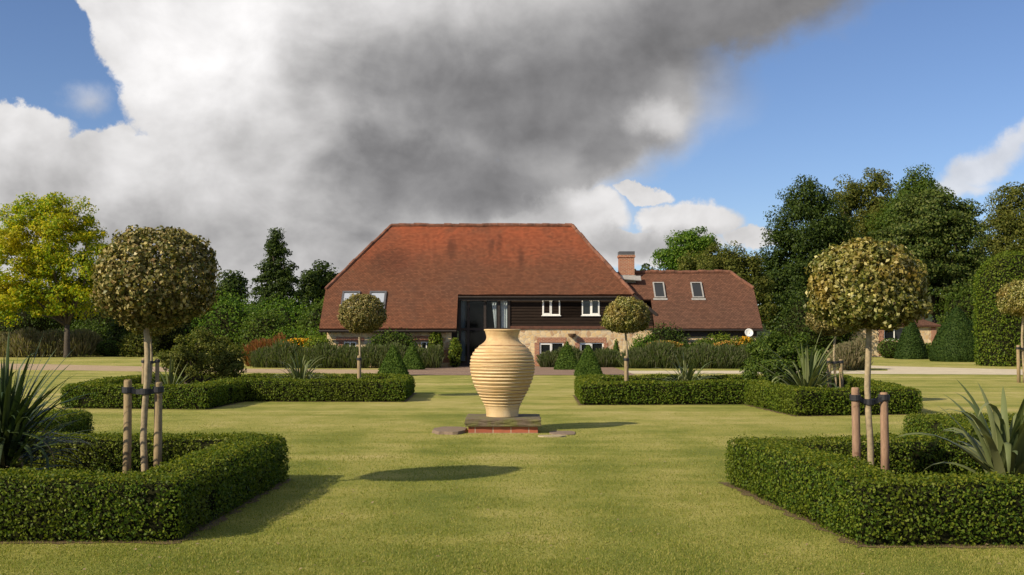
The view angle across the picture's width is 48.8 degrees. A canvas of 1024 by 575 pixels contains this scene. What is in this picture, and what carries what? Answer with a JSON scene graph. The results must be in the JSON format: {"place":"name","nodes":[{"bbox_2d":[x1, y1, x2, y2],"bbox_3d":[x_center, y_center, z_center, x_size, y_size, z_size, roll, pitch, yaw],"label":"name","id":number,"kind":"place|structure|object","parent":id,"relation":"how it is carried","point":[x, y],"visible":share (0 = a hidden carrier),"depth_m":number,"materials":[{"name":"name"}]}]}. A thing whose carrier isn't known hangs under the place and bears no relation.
{"place":"outdoors","nodes":[
{"label":"outdoors","id":0,"kind":"place"},
{"bbox_2d":[0,364,378,373],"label":"gravel drive","id":1,"kind":"structure","parent":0,"point":[91,367],"depth_m":58.82,"materials":[{"name":"beige gravel"}]},
{"bbox_2d":[60,393,416,409],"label":"bed soil","id":2,"kind":"structure","parent":0,"point":[262,401],"depth_m":31.32,"materials":[{"name":"brown soil"}]},
{"bbox_2d":[124,313,174,383],"bbox_3d":[-9.904,1.708,30.953,1.372,2.888,1.371,-1,-3,25],"label":"standard tree","id":3,"kind":"object","parent":2,"relation":"on","point":[158,331],"visible":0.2,"depth_m":30.83,"materials":[{"name":"green plant"}]},
{"bbox_2d":[141,358,159,383],"bbox_3d":[-9.897,2.586,30.919,0.522,1.323,0.151,2,-3,-38],"label":"tree support","id":4,"kind":"object","parent":2,"relation":"on","point":[156,361],"visible":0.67,"depth_m":30.99,"materials":[{"name":"brown wood"}]},
{"bbox_2d":[141,355,197,384],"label":"yucca","id":5,"kind":"object","parent":2,"relation":"on","point":[169,379],"visible":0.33,"depth_m":31.83,"materials":[{"name":"green plant"}]},
{"bbox_2d":[153,325,249,383],"bbox_3d":[-9.079,2.217,32.910,2.792,2.233,2.130,0,-2,0],"label":"round shrub","id":6,"kind":"object","parent":2,"relation":"on","point":[223,356],"visible":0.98,"depth_m":32.68,"materials":[{"name":"green plant"}]},
{"bbox_2d":[60,372,415,408],"bbox_3d":[-7.404,2.861,32.115,8.957,0.717,8.150,0,-2,0],"label":"box hedge","id":7,"kind":"object","parent":2,"relation":"on","point":[213,392],"visible":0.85,"depth_m":31.26,"materials":[{"name":"green plant"}]},
{"bbox_2d":[271,347,330,379],"bbox_3d":[-6.369,2.518,33.643,1.877,1.594,2.140,0,-2,-11],"label":"yucca","id":8,"kind":"object","parent":2,"relation":"on","point":[300,374],"visible":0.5,"depth_m":33.44,"materials":[{"name":"green plant"}]},
{"bbox_2d":[357,355,361,378],"bbox_3d":[-4.453,2.655,32.920,0.154,1.350,0.532,0,-2,-8],"label":"tree support","id":9,"kind":"object","parent":2,"relation":"on","point":[359,358],"visible":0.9,"depth_m":32.70,"materials":[{"name":"brown wood"}]},
{"bbox_2d":[337,293,388,355],"bbox_3d":[-4.374,1.696,33.019,1.426,3.081,1.408,-1,-3,25],"label":"standard tree","id":10,"kind":"object","parent":2,"relation":"on","point":[356,312],"visible":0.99,"depth_m":32.69,"materials":[{"name":"green plant"}]},
{"bbox_2d":[241,331,285,365],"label":"ornamental grass","id":11,"kind":"object","parent":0,"point":[254,345],"depth_m":64.64,"materials":[{"name":"brown plant"}]},
{"bbox_2d":[0,342,1023,574],"bbox_3d":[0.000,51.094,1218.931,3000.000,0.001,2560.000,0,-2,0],"label":"lawn","id":12,"kind":"structure","parent":0,"point":[452,395],"depth_m":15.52,"materials":[{"name":"green plant"}]},
{"bbox_2d":[0,296,63,334],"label":"garden shrub","id":13,"kind":"object","parent":12,"relation":"on","point":[41,324],"visible":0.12,"depth_m":102.04,"materials":[{"name":"green plant"}]},
{"bbox_2d":[0,327,103,356],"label":"lavender border","id":14,"kind":"object","parent":12,"relation":"on","point":[25,342],"visible":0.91,"depth_m":89.35,"materials":[{"name":"green plant"}]},
{"bbox_2d":[0,191,117,357],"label":"ash tree","id":15,"kind":"object","parent":12,"relation":"on","point":[55,226],"visible":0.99,"depth_m":87.19,"materials":[{"name":"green plant"}]},
{"bbox_2d":[37,277,90,332],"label":"garden shrub","id":16,"kind":"object","parent":12,"relation":"on","point":[62,326],"visible":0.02,"depth_m":110.25,"materials":[{"name":"green plant"}]},
{"bbox_2d":[63,319,113,355],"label":"garden shrub","id":17,"kind":"object","parent":12,"relation":"on","point":[101,331],"visible":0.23,"depth_m":95.59,"materials":[{"name":"green plant"}]},
{"bbox_2d":[66,276,128,330],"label":"garden shrub","id":18,"kind":"object","parent":12,"relation":"on","point":[97,317],"visible":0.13,"depth_m":107.93,"materials":[{"name":"green plant"}]},
{"bbox_2d":[95,340,122,356],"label":"clipped ball","id":19,"kind":"object","parent":12,"relation":"on","point":[109,348],"visible":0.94,"depth_m":91.38,"materials":[{"name":"green plant"}]},
{"bbox_2d":[103,318,132,355],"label":"garden shrub","id":20,"kind":"object","parent":12,"relation":"on","point":[117,333],"visible":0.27,"depth_m":93.22,"materials":[{"name":"green plant"}]},
{"bbox_2d":[117,331,159,356],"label":"garden shrub","id":21,"kind":"object","parent":12,"relation":"on","point":[133,344],"visible":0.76,"depth_m":89.29,"materials":[{"name":"green plant"}]},
{"bbox_2d":[0,479,289,543],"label":"bed soil","id":22,"kind":"structure","parent":12,"relation":"on","point":[222,518],"depth_m":10.53,"materials":[{"name":"brown soil"}]},
{"bbox_2d":[0,332,99,477],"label":"yucca","id":23,"kind":"object","parent":22,"relation":"on","point":[17,420],"visible":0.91,"depth_m":12.73,"materials":[{"name":"green plant"}]},
{"bbox_2d":[122,379,163,472],"bbox_3d":[-4.298,1.801,13.135,0.469,1.460,0.159,1,-2,-14],"label":"tree support","id":24,"kind":"object","parent":22,"relation":"on","point":[129,390],"visible":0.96,"depth_m":13.11,"materials":[{"name":"brown wood"}]},
{"bbox_2d":[0,408,290,542],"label":"box hedge","id":25,"kind":"object","parent":22,"relation":"on","point":[186,487],"visible":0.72,"depth_m":10.67,"materials":[{"name":"green plant"}]},
{"bbox_2d":[89,224,221,471],"bbox_3d":[-4.163,0.847,13.170,1.451,3.176,1.470,1,-3,-24],"label":"standard tree","id":26,"kind":"object","parent":22,"relation":"on","point":[174,295],"visible":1,"depth_m":12.84,"materials":[{"name":"green plant"}]},
{"bbox_2d":[151,315,206,354],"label":"garden shrub","id":27,"kind":"object","parent":12,"relation":"on","point":[166,342],"visible":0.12,"depth_m":96.47,"materials":[{"name":"green plant"}]},
{"bbox_2d":[184,289,263,352],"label":"garden shrub","id":28,"kind":"object","parent":12,"relation":"on","point":[223,319],"visible":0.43,"depth_m":90.71,"materials":[{"name":"green plant"}]},
{"bbox_2d":[213,269,252,307],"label":"tree","id":29,"kind":"object","parent":12,"relation":"on","point":[236,282],"visible":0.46,"depth_m":139.25,"materials":[{"name":"green plant"}]},
{"bbox_2d":[232,306,298,350],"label":"garden shrub","id":30,"kind":"object","parent":12,"relation":"on","point":[260,326],"visible":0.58,"depth_m":85.24,"materials":[{"name":"green plant"}]},
{"bbox_2d":[245,293,308,333],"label":"garden shrub","id":31,"kind":"object","parent":12,"relation":"on","point":[292,315],"visible":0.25,"depth_m":94.22,"materials":[{"name":"green plant"}]},
{"bbox_2d":[247,227,308,314],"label":"conifer","id":32,"kind":"object","parent":12,"relation":"on","point":[276,276],"visible":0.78,"depth_m":104.63,"materials":[{"name":"green plant"}]},
{"bbox_2d":[266,338,312,367],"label":"flower clump","id":33,"kind":"object","parent":12,"relation":"on","point":[300,342],"visible":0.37,"depth_m":62.77,"materials":[{"name":"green plant"}]},
{"bbox_2d":[257,321,326,341],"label":"garden shrub","id":34,"kind":"object","parent":12,"relation":"on","point":[299,334],"visible":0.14,"depth_m":66.25,"materials":[{"name":"green plant"}]},
{"bbox_2d":[294,296,326,338],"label":"garden shrub","id":35,"kind":"object","parent":12,"relation":"on","point":[314,318],"visible":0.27,"depth_m":89.34,"materials":[{"name":"green plant"}]},
{"bbox_2d":[295,259,338,315],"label":"round tree","id":36,"kind":"object","parent":12,"relation":"on","point":[312,284],"visible":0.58,"depth_m":109.17,"materials":[{"name":"green plant"}]},
{"bbox_2d":[303,334,336,367],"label":"garden shrub","id":37,"kind":"object","parent":12,"relation":"on","point":[319,340],"visible":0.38,"depth_m":62.23,"materials":[{"name":"green plant"}]},
{"bbox_2d":[247,340,445,367],"bbox_3d":[-9.136,3.604,61.871,11.284,1.611,2.864,0,-2,6],"label":"lavender border","id":38,"kind":"object","parent":12,"relation":"on","point":[332,356],"visible":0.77,"depth_m":61.30,"materials":[{"name":"green plant"}]},
{"bbox_2d":[377,345,408,374],"bbox_3d":[-5.310,3.245,50.410,1.400,1.439,1.406,0,-2,0],"label":"clipped cone","id":39,"kind":"object","parent":12,"relation":"on","point":[393,362],"visible":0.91,"depth_m":50.01,"materials":[{"name":"green plant"}]},
{"bbox_2d":[367,327,422,347],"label":"shrub","id":40,"kind":"object","parent":12,"relation":"on","point":[390,337],"visible":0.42,"depth_m":62.69,"materials":[{"name":"green plant"}]},
{"bbox_2d":[432,426,467,434],"bbox_3d":[-1.196,2.761,21.742,0.676,0.075,1.290,0,-2,0],"label":"flagstone","id":41,"kind":"object","parent":12,"relation":"on","point":[449,430],"visible":0.93,"depth_m":21.41,"materials":[{"name":"brown stone"}]},
{"bbox_2d":[464,414,540,432],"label":"plinth","id":42,"kind":"structure","parent":12,"relation":"on","point":[484,423],"depth_m":21.45,"materials":[{"name":"brick"}]},
{"bbox_2d":[470,329,534,416],"bbox_3d":[-0.189,1.668,22.153,1.284,1.703,1.284,0,-2,0],"label":"terracotta urn","id":43,"kind":"object","parent":42,"relation":"on","point":[502,366],"visible":1,"depth_m":21.74,"materials":[{"name":"beige ceramic"}]},
{"bbox_2d":[319,223,762,366],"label":"barn house","id":44,"kind":"structure","parent":12,"relation":"on","point":[465,284],"depth_m":65.60,"materials":[{"name":"tile"}]},
{"bbox_2d":[344,342,355,346],"bbox_3d":[-9.100,3.393,63.512,0.792,0.691,0.145,0,-2,0],"label":"window","id":45,"kind":"structure","parent":44,"relation":"in","point":[352,343],"depth_m":63.56,"materials":[{"name":"white paint"}]},
{"bbox_2d":[421,342,429,349],"bbox_3d":[-4.810,3.363,63.514,0.712,0.631,0.145,0,-2,0],"label":"window","id":46,"kind":"structure","parent":44,"relation":"in","point":[425,344],"depth_m":63.55,"materials":[{"name":"white paint"}]},
{"bbox_2d":[541,301,560,315],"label":"window","id":47,"kind":"structure","parent":44,"relation":"in","point":[543,314],"depth_m":65.12,"materials":[{"name":"white paint"}]},
{"bbox_2d":[539,343,563,354],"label":"window","id":48,"kind":"structure","parent":44,"relation":"in","point":[543,347],"depth_m":65.22,"materials":[{"name":"white paint"}]},
{"bbox_2d":[581,301,600,315],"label":"window","id":49,"kind":"structure","parent":44,"relation":"in","point":[589,308],"depth_m":65.18,"materials":[{"name":"white paint"}]},
{"bbox_2d":[580,343,602,350],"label":"window","id":50,"kind":"structure","parent":44,"relation":"in","point":[582,345],"depth_m":65.22,"materials":[{"name":"white paint"}]},
{"bbox_2d":[538,435,565,436],"bbox_3d":[0.736,2.739,20.754,0.535,0.040,0.335,0,-2,0],"label":"flagstone","id":51,"kind":"object","parent":12,"relation":"on","point":[551,435],"visible":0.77,"depth_m":20.76,"materials":[{"name":"stone"}]},
{"bbox_2d":[549,431,574,434],"bbox_3d":[0.955,2.769,21.443,0.527,0.036,0.815,0,-2,0],"label":"flagstone","id":52,"kind":"object","parent":12,"relation":"on","point":[562,432],"visible":0.81,"depth_m":21.43,"materials":[{"name":"brown stone"}]},
{"bbox_2d":[573,345,602,375],"bbox_3d":[3.405,3.247,50.412,1.339,1.435,1.314,0,-2,0],"label":"clipped cone","id":53,"kind":"object","parent":12,"relation":"on","point":[588,364],"visible":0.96,"depth_m":50.02,"materials":[{"name":"green plant"}]},
{"bbox_2d":[613,339,622,366],"bbox_3d":[5.858,3.670,63.403,0.770,1.641,0.766,0,-2,0],"label":"clipped cone","id":54,"kind":"object","parent":12,"relation":"on","point":[615,346],"visible":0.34,"depth_m":63.33,"materials":[{"name":"green plant"}]},
{"bbox_2d":[628,333,655,349],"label":"garden shrub","id":55,"kind":"object","parent":12,"relation":"on","point":[640,341],"visible":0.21,"depth_m":63.24,"materials":[{"name":"green plant"}]},
{"bbox_2d":[634,263,658,269],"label":"tree","id":56,"kind":"object","parent":12,"relation":"on","point":[646,267],"visible":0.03,"depth_m":89.54,"materials":[{"name":"green plant"}]},
{"bbox_2d":[628,340,694,367],"bbox_3d":[8.462,3.682,62.970,4.020,1.541,2.595,0,-2,0],"label":"flower clump","id":57,"kind":"object","parent":12,"relation":"on","point":[678,344],"visible":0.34,"depth_m":62.67,"materials":[{"name":"green plant"}]},
{"bbox_2d":[643,321,692,348],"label":"garden shrub","id":58,"kind":"object","parent":12,"relation":"on","point":[665,335],"visible":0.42,"depth_m":63.42,"materials":[{"name":"green plant"}]},
{"bbox_2d":[649,226,721,269],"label":"green tree","id":59,"kind":"object","parent":12,"relation":"on","point":[694,240],"visible":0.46,"depth_m":97.31,"materials":[{"name":"green plant"}]},
{"bbox_2d":[616,339,756,368],"bbox_3d":[9.561,3.589,61.123,7.858,1.581,2.330,0,-2,5],"label":"lavender border","id":60,"kind":"object","parent":12,"relation":"on","point":[659,354],"visible":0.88,"depth_m":60.51,"materials":[{"name":"green plant"}]},
{"bbox_2d":[689,336,712,365],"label":"garden shrub","id":61,"kind":"object","parent":12,"relation":"on","point":[702,341],"visible":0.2,"depth_m":63.16,"materials":[{"name":"green plant"}]},
{"bbox_2d":[705,330,736,344],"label":"garden shrub","id":62,"kind":"object","parent":12,"relation":"on","point":[719,337],"visible":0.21,"depth_m":63.53,"materials":[{"name":"green plant"}]},
{"bbox_2d":[699,340,746,346],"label":"flower clump","id":63,"kind":"object","parent":12,"relation":"on","point":[734,343],"visible":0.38,"depth_m":62.55,"materials":[{"name":"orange plant"}]},
{"bbox_2d":[675,240,779,329],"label":"olive tree","id":64,"kind":"object","parent":12,"relation":"on","point":[741,265],"visible":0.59,"depth_m":91.20,"materials":[{"name":"green plant"}]},
{"bbox_2d":[728,336,752,346],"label":"flower clump","id":65,"kind":"object","parent":12,"relation":"on","point":[745,339],"visible":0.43,"depth_m":62.75,"materials":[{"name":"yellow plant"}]},
{"bbox_2d":[572,395,918,415],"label":"bed soil","id":66,"kind":"structure","parent":12,"relation":"on","point":[575,397],"depth_m":29.59,"materials":[{"name":"brown soil"}]},
{"bbox_2d":[600,296,650,355],"bbox_3d":[3.278,1.724,32.459,1.415,2.979,1.416,1,-2,-19],"label":"standard tree","id":67,"kind":"object","parent":66,"relation":"on","point":[635,317],"visible":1,"depth_m":32.11,"materials":[{"name":"green plant"}]},
{"bbox_2d":[624,356,628,383],"bbox_3d":[3.287,2.635,32.420,0.154,1.350,0.532,0,-2,7],"label":"tree support","id":68,"kind":"object","parent":66,"relation":"on","point":[626,367],"visible":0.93,"depth_m":32.20,"materials":[{"name":"brown wood"}]},
{"bbox_2d":[655,351,723,383],"bbox_3d":[4.963,2.533,32.452,2.268,1.469,1.871,-1,-3,30],"label":"yucca","id":69,"kind":"object","parent":66,"relation":"on","point":[684,375],"visible":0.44,"depth_m":32.34,"materials":[{"name":"green plant"}]},
{"bbox_2d":[574,373,922,415],"bbox_3d":[6.001,2.787,30.369,8.480,0.725,9.197,0,-2,0],"label":"box hedge","id":70,"kind":"object","parent":66,"relation":"on","point":[595,389],"visible":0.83,"depth_m":29.86,"materials":[{"name":"green plant"}]},
{"bbox_2d":[739,330,827,384],"bbox_3d":[7.723,2.239,31.850,2.440,2.106,2.234,-1,-3,26],"label":"round shrub","id":71,"kind":"object","parent":66,"relation":"on","point":[766,349],"visible":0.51,"depth_m":31.59,"materials":[{"name":"green plant"}]},
{"bbox_2d":[759,330,864,390],"bbox_3d":[7.787,2.090,29.448,2.904,2.105,2.502,2,-3,-34],"label":"yucca","id":72,"kind":"object","parent":66,"relation":"on","point":[811,376],"visible":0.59,"depth_m":29.43,"materials":[{"name":"green plant"}]},
{"bbox_2d":[804,307,849,386],"bbox_3d":[8.614,1.654,30.421,1.368,2.954,1.350,-2,-3,39],"label":"standard tree","id":73,"kind":"object","parent":66,"relation":"on","point":[815,324],"visible":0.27,"depth_m":30.27,"materials":[{"name":"green plant"}]},
{"bbox_2d":[826,358,843,390],"bbox_3d":[8.704,2.565,30.419,0.522,1.323,0.151,1,-2,-18],"label":"tree support","id":74,"kind":"object","parent":66,"relation":"on","point":[840,361],"visible":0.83,"depth_m":30.42,"materials":[{"name":"brown wood"}]},
{"bbox_2d":[757,174,865,330],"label":"oak tree","id":75,"kind":"object","parent":12,"relation":"on","point":[820,232],"visible":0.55,"depth_m":96.91,"materials":[{"name":"green plant"}]},
{"bbox_2d":[761,280,865,354],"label":"garden shrub","id":76,"kind":"object","parent":12,"relation":"on","point":[793,322],"visible":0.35,"depth_m":88.84,"materials":[{"name":"green plant"}]},
{"bbox_2d":[827,335,873,370],"bbox_3d":[17.361,3.350,58.270,3.354,1.832,2.380,1,-3,-33],"label":"lavender border","id":77,"kind":"object","parent":12,"relation":"on","point":[851,354],"visible":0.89,"depth_m":57.59,"materials":[{"name":"beige plant"}]},
{"bbox_2d":[828,167,899,282],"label":"poplar tree","id":78,"kind":"object","parent":12,"relation":"on","point":[856,197],"visible":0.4,"depth_m":121.32,"materials":[{"name":"green plant"}]},
{"bbox_2d":[718,482,1023,548],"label":"bed soil","id":79,"kind":"structure","parent":12,"relation":"on","point":[748,493],"depth_m":10.38,"materials":[{"name":"brown soil"}]},
{"bbox_2d":[803,237,932,465],"bbox_3d":[4.158,0.915,13.180,1.444,3.040,1.444,0,-2,0],"label":"standard tree","id":80,"kind":"object","parent":79,"relation":"on","point":[845,296],"visible":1,"depth_m":12.81,"materials":[{"name":"green plant"}]},
{"bbox_2d":[850,387,889,472],"bbox_3d":[4.163,1.846,13.127,0.485,1.370,0.132,0,-2,-10],"label":"tree support","id":81,"kind":"object","parent":79,"relation":"on","point":[857,399],"visible":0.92,"depth_m":13.10,"materials":[{"name":"brown wood"}]},
{"bbox_2d":[724,412,1023,545],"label":"box hedge","id":82,"kind":"object","parent":79,"relation":"on","point":[905,499],"visible":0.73,"depth_m":10.71,"materials":[{"name":"green plant"}]},
{"bbox_2d":[899,380,1023,478],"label":"yucca","id":83,"kind":"object","parent":79,"relation":"on","point":[999,448],"visible":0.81,"depth_m":12.51,"materials":[{"name":"green plant"}]},
{"bbox_2d":[877,338,898,357],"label":"clipped ball","id":84,"kind":"object","parent":12,"relation":"on","point":[886,349],"visible":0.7,"depth_m":84.46,"materials":[{"name":"green plant"}]},
{"bbox_2d":[849,319,940,356],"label":"stone cottage","id":85,"kind":"structure","parent":12,"relation":"on","point":[928,330],"depth_m":89.92,"materials":[{"name":"stone"}]},
{"bbox_2d":[884,327,903,340],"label":"window","id":86,"kind":"structure","parent":85,"relation":"in","point":[895,334],"depth_m":90.01,"materials":[{"name":"white paint"}]},
{"bbox_2d":[863,162,945,319],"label":"pointed tree","id":87,"kind":"object","parent":12,"relation":"on","point":[913,183],"visible":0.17,"depth_m":115.75,"materials":[{"name":"green plant"}]},
{"bbox_2d":[894,320,928,358],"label":"clipped cone","id":88,"kind":"object","parent":12,"relation":"on","point":[911,344],"visible":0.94,"depth_m":82.25,"materials":[{"name":"green plant"}]},
{"bbox_2d":[925,342,931,351],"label":"garden shrub","id":89,"kind":"object","parent":12,"relation":"on","point":[928,346],"visible":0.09,"depth_m":87.53,"materials":[{"name":"green plant"}]},
{"bbox_2d":[866,186,994,330],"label":"chestnut tree","id":90,"kind":"object","parent":12,"relation":"on","point":[936,233],"visible":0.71,"depth_m":98.27,"materials":[{"name":"green plant"}]},
{"bbox_2d":[928,306,978,361],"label":"clipped cone","id":91,"kind":"object","parent":12,"relation":"on","point":[953,340],"visible":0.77,"depth_m":74.94,"materials":[{"name":"green plant"}]},
{"bbox_2d":[932,278,976,328],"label":"garden shrub","id":92,"kind":"object","parent":12,"relation":"on","point":[964,303],"visible":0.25,"depth_m":95.64,"materials":[{"name":"green plant"}]},
{"bbox_2d":[970,181,1023,256],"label":"edge tree","id":93,"kind":"object","parent":12,"relation":"on","point":[1005,220],"visible":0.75,"depth_m":107.36,"materials":[{"name":"green plant"}]},
{"bbox_2d":[972,249,1023,366],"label":"tall hedge","id":94,"kind":"object","parent":12,"relation":"on","point":[997,339],"visible":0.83,"depth_m":64.96,"materials":[{"name":"green plant"}]},
{"bbox_2d":[995,279,1023,382],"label":"standard tree","id":95,"kind":"object","parent":12,"relation":"on","point":[1011,301],"visible":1,"depth_m":43.24,"materials":[{"name":"green plant"}]},
{"bbox_2d":[1016,345,1023,382],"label":"tree support","id":96,"kind":"object","parent":12,"relation":"on","point":[1018,348],"visible":0.98,"depth_m":43.32,"materials":[{"name":"brown wood"}]},
{"bbox_2d":[0,0,1023,304],"label":"sky","id":97,"kind":"structure","parent":0,"point":[332,124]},
{"bbox_2d":[408,366,634,374],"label":"paved forecourt","id":98,"kind":"structure","parent":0,"point":[466,370],"depth_m":55.58,"materials":[{"name":"beige stone"}]},
{"bbox_2d":[403,343,424,369],"bbox_3d":[-5.194,3.585,58.897,1.358,1.458,1.340,0,-2,0],"label":"clipped cone","id":99,"kind":"object","parent":98,"relation":"on","point":[412,359],"visible":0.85,"depth_m":58.52,"materials":[{"name":"green plant"}]},
{"bbox_2d":[428,332,443,350],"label":"climbing plant","id":100,"kind":"object","parent":98,"relation":"on","point":[435,338],"visible":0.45,"depth_m":62.97,"materials":[{"name":"green plant"}]},
{"bbox_2d":[448,338,462,366],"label":"shrub","id":101,"kind":"object","parent":98,"relation":"on","point":[455,354],"visible":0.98,"depth_m":62.65,"materials":[{"name":"green plant"}]},
{"bbox_2d":[554,341,577,369],"bbox_3d":[2.866,3.541,58.893,1.423,1.541,1.436,0,-2,0],"label":"clipped cone","id":102,"kind":"object","parent":98,"relation":"on","point":[566,359],"visible":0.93,"depth_m":58.47,"materials":[{"name":"green plant"}]},
{"bbox_2d":[536,344,620,367],"bbox_3d":[3.727,3.805,62.993,4.780,1.298,2.157,0,-2,0],"label":"lavender border","id":103,"kind":"object","parent":98,"relation":"on","point":[606,357],"visible":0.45,"depth_m":62.46,"materials":[{"name":"green plant"}]},
{"bbox_2d":[243,304,947,341],"bbox_3d":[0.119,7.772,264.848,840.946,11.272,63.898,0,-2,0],"label":"hills","id":104,"kind":"structure","parent":0,"point":[929,318],"depth_m":237.84,"materials":[{"name":"green plant"}]},
{"bbox_2d":[629,366,1022,374],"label":"gravel drive","id":105,"kind":"structure","parent":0,"point":[914,370],"depth_m":55.76,"materials":[{"name":"beige gravel"}]}
]}

